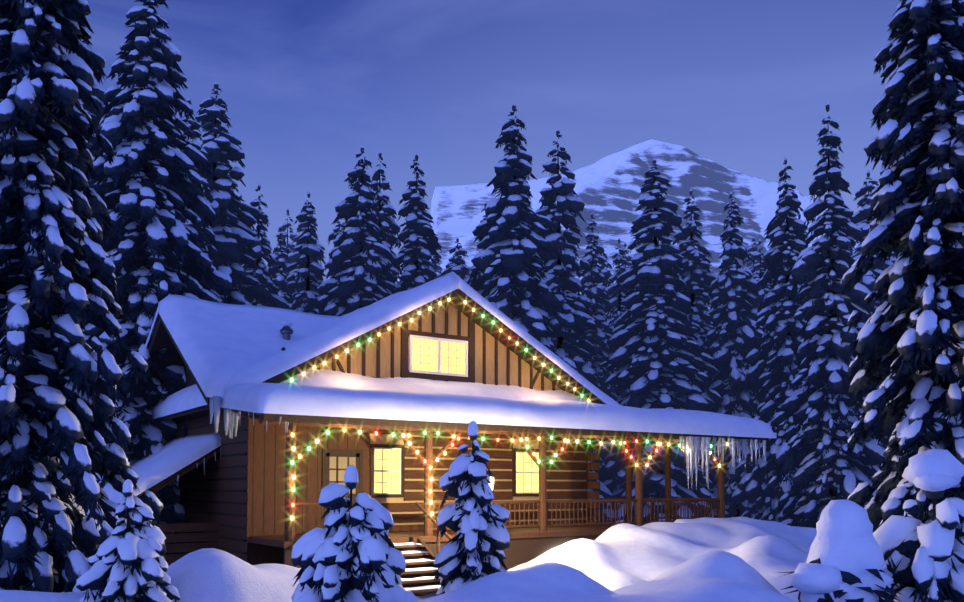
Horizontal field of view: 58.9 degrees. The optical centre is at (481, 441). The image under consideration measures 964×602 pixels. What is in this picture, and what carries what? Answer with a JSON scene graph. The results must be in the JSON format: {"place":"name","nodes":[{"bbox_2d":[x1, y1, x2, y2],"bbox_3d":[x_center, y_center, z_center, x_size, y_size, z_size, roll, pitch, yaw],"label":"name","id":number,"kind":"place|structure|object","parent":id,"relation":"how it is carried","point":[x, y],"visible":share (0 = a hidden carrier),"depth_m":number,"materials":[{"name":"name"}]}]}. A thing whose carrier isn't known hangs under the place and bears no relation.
{"place":"outdoors","nodes":[
{"label":"outdoors","id":0,"kind":"place"},
{"bbox_2d":[0,515,816,601],"bbox_3d":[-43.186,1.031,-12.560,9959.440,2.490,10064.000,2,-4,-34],"label":"ground snow","id":1,"kind":"structure","parent":0,"point":[740,559],"depth_m":13.75,"materials":[{"name":"white snow"}]},
{"bbox_2d":[33,29,105,500],"bbox_3d":[-16.099,-4.765,34.040,7.136,23.702,8.465,0,-3,2],"label":"spruce","id":2,"kind":"object","parent":1,"relation":"on","point":[98,92],"depth_m":33.63,"materials":[{"name":"green plant"}]},
{"bbox_2d":[0,0,165,592],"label":"spruce","id":3,"kind":"object","parent":1,"relation":"on","point":[59,450],"visible":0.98,"depth_m":15.13,"materials":[{"name":"green plant"}]},
{"bbox_2d":[76,479,179,601],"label":"small pine tree","id":4,"kind":"object","parent":1,"relation":"on","point":[127,562],"visible":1,"depth_m":12.23,"materials":[{"name":"grey plant"}]},
{"bbox_2d":[77,0,234,566],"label":"spruce","id":5,"kind":"object","parent":1,"relation":"on","point":[148,183],"visible":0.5,"depth_m":26.27,"materials":[{"name":"green plant"}]},
{"bbox_2d":[175,98,231,302],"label":"spruce","id":6,"kind":"object","parent":1,"relation":"on","point":[193,132],"visible":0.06,"depth_m":36.00,"materials":[{"name":"green plant"}]},
{"bbox_2d":[194,82,278,307],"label":"spruce","id":7,"kind":"object","parent":1,"relation":"on","point":[235,238],"visible":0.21,"depth_m":39.51,"materials":[{"name":"green plant"}]},
{"bbox_2d":[239,194,255,301],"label":"spruce","id":8,"kind":"object","parent":1,"relation":"on","point":[240,195],"depth_m":87.63,"materials":[{"name":"green plant"}]},
{"bbox_2d":[239,184,288,308],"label":"spruce","id":9,"kind":"object","parent":1,"relation":"on","point":[262,275],"visible":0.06,"depth_m":45.87,"materials":[{"name":"green plant"}]},
{"bbox_2d":[269,226,295,309],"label":"spruce","id":10,"kind":"object","parent":1,"relation":"on","point":[279,281],"visible":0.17,"depth_m":51.70,"materials":[{"name":"green plant"}]},
{"bbox_2d":[270,208,297,279],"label":"spruce","id":11,"kind":"object","parent":1,"relation":"on","point":[290,246],"visible":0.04,"depth_m":84.21,"materials":[{"name":"green plant"}]},
{"bbox_2d":[286,201,325,312],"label":"spruce","id":12,"kind":"object","parent":1,"relation":"on","point":[292,257],"visible":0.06,"depth_m":76.90,"materials":[{"name":"green plant"}]},
{"bbox_2d":[285,191,329,314],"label":"spruce","id":13,"kind":"object","parent":1,"relation":"on","point":[308,272],"visible":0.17,"depth_m":49.78,"materials":[{"name":"green plant"}]},
{"bbox_2d":[324,212,344,301],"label":"spruce","id":14,"kind":"object","parent":1,"relation":"on","point":[333,235],"visible":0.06,"depth_m":55.10,"materials":[{"name":"green plant"}]},
{"bbox_2d":[291,465,421,601],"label":"small pine tree","id":15,"kind":"object","parent":1,"relation":"on","point":[353,554],"visible":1,"depth_m":11.34,"materials":[{"name":"grey plant"}]},
{"bbox_2d":[317,146,395,315],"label":"spruce","id":16,"kind":"object","parent":1,"relation":"on","point":[359,264],"visible":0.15,"depth_m":43.48,"materials":[{"name":"green plant"}]},
{"bbox_2d":[370,151,401,289],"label":"spruce","id":17,"kind":"object","parent":1,"relation":"on","point":[385,211],"visible":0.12,"depth_m":50.01,"materials":[{"name":"green plant"}]},
{"bbox_2d":[391,154,441,292],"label":"spruce","id":18,"kind":"object","parent":1,"relation":"on","point":[417,237],"visible":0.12,"depth_m":46.76,"materials":[{"name":"green plant"}]},
{"bbox_2d":[99,289,767,595],"bbox_3d":[-1.417,-0.062,26.605,18.304,8.110,14.670,2,-4,-34],"label":"cabin wood","id":19,"kind":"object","parent":1,"relation":"on","point":[239,497],"visible":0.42,"depth_m":23.05,"materials":[{"name":"brown wood"}]},
{"bbox_2d":[329,338,538,493],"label":"window panes","id":20,"kind":"structure","parent":19,"relation":"in","point":[425,359],"depth_m":23.83,"materials":[{"name":"yellow glass"}]},
{"bbox_2d":[177,396,765,489],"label":"icicles","id":21,"kind":"object","parent":19,"relation":"attached to","point":[695,447],"visible":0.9,"depth_m":25.30,"materials":[{"name":"white"}]},
{"bbox_2d":[488,477,493,488],"bbox_3d":[0.155,0.920,18.976,0.203,0.280,0.203,-2,-4,34],"label":"lantern glass","id":22,"kind":"object","parent":19,"relation":"on","point":[491,481],"visible":0.31,"depth_m":18.91,"materials":[{"name":"white glass"}]},
{"bbox_2d":[290,298,727,519],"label":"string lights","id":23,"kind":"object","parent":19,"relation":"on","point":[409,442],"visible":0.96,"depth_m":22.09,"materials":[{"name":"multicoloured"}]},
{"bbox_2d":[431,252,442,278],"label":"spruce","id":24,"kind":"object","parent":1,"relation":"on","point":[439,268],"depth_m":105.05,"materials":[{"name":"green plant"}]},
{"bbox_2d":[440,237,469,282],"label":"spruce","id":25,"kind":"object","parent":1,"relation":"on","point":[461,269],"visible":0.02,"depth_m":60.16,"materials":[{"name":"green plant"}]},
{"bbox_2d":[431,421,510,595],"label":"small pine tree","id":26,"kind":"object","parent":1,"relation":"on","point":[474,517],"visible":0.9,"depth_m":12.41,"materials":[{"name":"grey plant"}]},
{"bbox_2d":[467,202,487,284],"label":"spruce","id":27,"kind":"object","parent":1,"relation":"on","point":[473,269],"visible":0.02,"depth_m":52.13,"materials":[{"name":"green plant"}]},
{"bbox_2d":[468,104,589,519],"bbox_3d":[1.657,-3.779,42.043,9.329,26.225,9.240,3,-4,-42],"label":"spruce","id":28,"kind":"object","parent":1,"relation":"on","point":[508,262],"visible":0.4,"depth_m":41.28,"materials":[{"name":"green plant"}]},
{"bbox_2d":[535,129,616,522],"bbox_3d":[4.158,-5.256,47.238,7.204,24.503,6.297,0,-3,-9],"label":"spruce","id":29,"kind":"object","parent":1,"relation":"on","point":[563,284],"visible":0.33,"depth_m":46.78,"materials":[{"name":"green plant"}]},
{"bbox_2d":[574,213,623,507],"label":"spruce","id":30,"kind":"object","parent":1,"relation":"on","point":[593,290],"visible":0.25,"depth_m":55.61,"materials":[{"name":"green plant"}]},
{"bbox_2d":[600,255,617,323],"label":"spruce","id":31,"kind":"object","parent":1,"relation":"on","point":[607,273],"visible":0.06,"depth_m":67.01,"materials":[{"name":"green plant"}]},
{"bbox_2d":[603,238,629,488],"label":"spruce","id":32,"kind":"object","parent":1,"relation":"on","point":[617,306],"visible":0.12,"depth_m":60.16,"materials":[{"name":"green plant"}]},
{"bbox_2d":[617,242,634,335],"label":"spruce","id":33,"kind":"object","parent":1,"relation":"on","point":[628,261],"visible":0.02,"depth_m":98.00,"materials":[{"name":"green plant"}]},
{"bbox_2d":[588,158,728,521],"bbox_3d":[9.657,-3.775,45.726,9.744,23.565,8.560,0,-3,-3],"label":"spruce","id":34,"kind":"object","parent":1,"relation":"on","point":[653,361],"visible":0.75,"depth_m":45.30,"materials":[{"name":"green plant"}]},
{"bbox_2d":[670,188,718,487],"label":"spruce","id":35,"kind":"object","parent":1,"relation":"on","point":[698,276],"visible":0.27,"depth_m":51.82,"materials":[{"name":"green plant"}]},
{"bbox_2d":[686,192,771,518],"bbox_3d":[14.144,-2.707,48.067,6.187,23.195,8.786,0,-3,-7],"label":"spruce","id":36,"kind":"object","parent":1,"relation":"on","point":[734,337],"visible":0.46,"depth_m":47.24,"materials":[{"name":"green plant"}]},
{"bbox_2d":[744,239,769,421],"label":"spruce","id":37,"kind":"object","parent":1,"relation":"on","point":[763,293],"visible":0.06,"depth_m":58.37,"materials":[{"name":"green plant"}]},
{"bbox_2d":[744,236,772,308],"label":"spruce","id":38,"kind":"object","parent":1,"relation":"on","point":[751,248],"visible":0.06,"depth_m":89.55,"materials":[{"name":"green plant"}]},
{"bbox_2d":[731,157,823,526],"bbox_3d":[15.171,-3.821,42.065,6.114,20.942,6.628,1,-3,-9],"label":"spruce","id":39,"kind":"object","parent":1,"relation":"on","point":[776,354],"visible":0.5,"depth_m":41.83,"materials":[{"name":"green plant"}]},
{"bbox_2d":[767,102,887,527],"bbox_3d":[14.665,-4.012,36.111,6.148,21.232,5.006,2,-4,-33],"label":"spruce","id":40,"kind":"object","parent":1,"relation":"on","point":[818,401],"visible":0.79,"depth_m":35.60,"materials":[{"name":"green plant"}]},
{"bbox_2d":[777,499,907,601],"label":"snow shrub","id":41,"kind":"object","parent":1,"relation":"on","point":[845,562],"visible":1,"depth_m":12.26,"materials":[{"name":"white snow"}]},
{"bbox_2d":[846,170,910,500],"bbox_3d":[21.042,-3.814,46.572,8.613,22.176,6.578,0,-3,3],"label":"spruce","id":42,"kind":"object","parent":1,"relation":"on","point":[868,279],"visible":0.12,"depth_m":46.07,"materials":[{"name":"green plant"}]},
{"bbox_2d":[878,158,900,263],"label":"spruce","id":43,"kind":"object","parent":1,"relation":"on","point":[893,258],"visible":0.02,"depth_m":51.77,"materials":[{"name":"green plant"}]},
{"bbox_2d":[840,0,963,531],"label":"spruce","id":44,"kind":"object","parent":1,"relation":"on","point":[916,200],"visible":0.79,"depth_m":18.43,"materials":[{"name":"green plant"}]},
{"bbox_2d":[872,489,963,601],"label":"small pine tree","id":45,"kind":"object","parent":1,"relation":"on","point":[928,559],"visible":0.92,"depth_m":12.86,"materials":[{"name":"grey plant"}]},
{"bbox_2d":[902,449,963,491],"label":"clump","id":46,"kind":"object","parent":45,"relation":"on","point":[933,470],"visible":1,"depth_m":12.95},
{"bbox_2d":[102,272,776,589],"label":"snow","id":47,"kind":"structure","parent":0,"point":[235,356],"depth_m":22.38,"materials":[{"name":"white snow"}]},
{"bbox_2d":[61,0,901,301],"label":"sky","id":48,"kind":"structure","parent":0,"point":[745,86],"materials":[{"name":"blue"}]},
{"bbox_2d":[326,139,860,311],"bbox_3d":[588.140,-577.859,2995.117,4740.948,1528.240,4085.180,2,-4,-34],"label":"mountain","id":49,"kind":"structure","parent":0,"point":[607,189],"depth_m":3376.92,"materials":[{"name":"white snow"}]}
]}

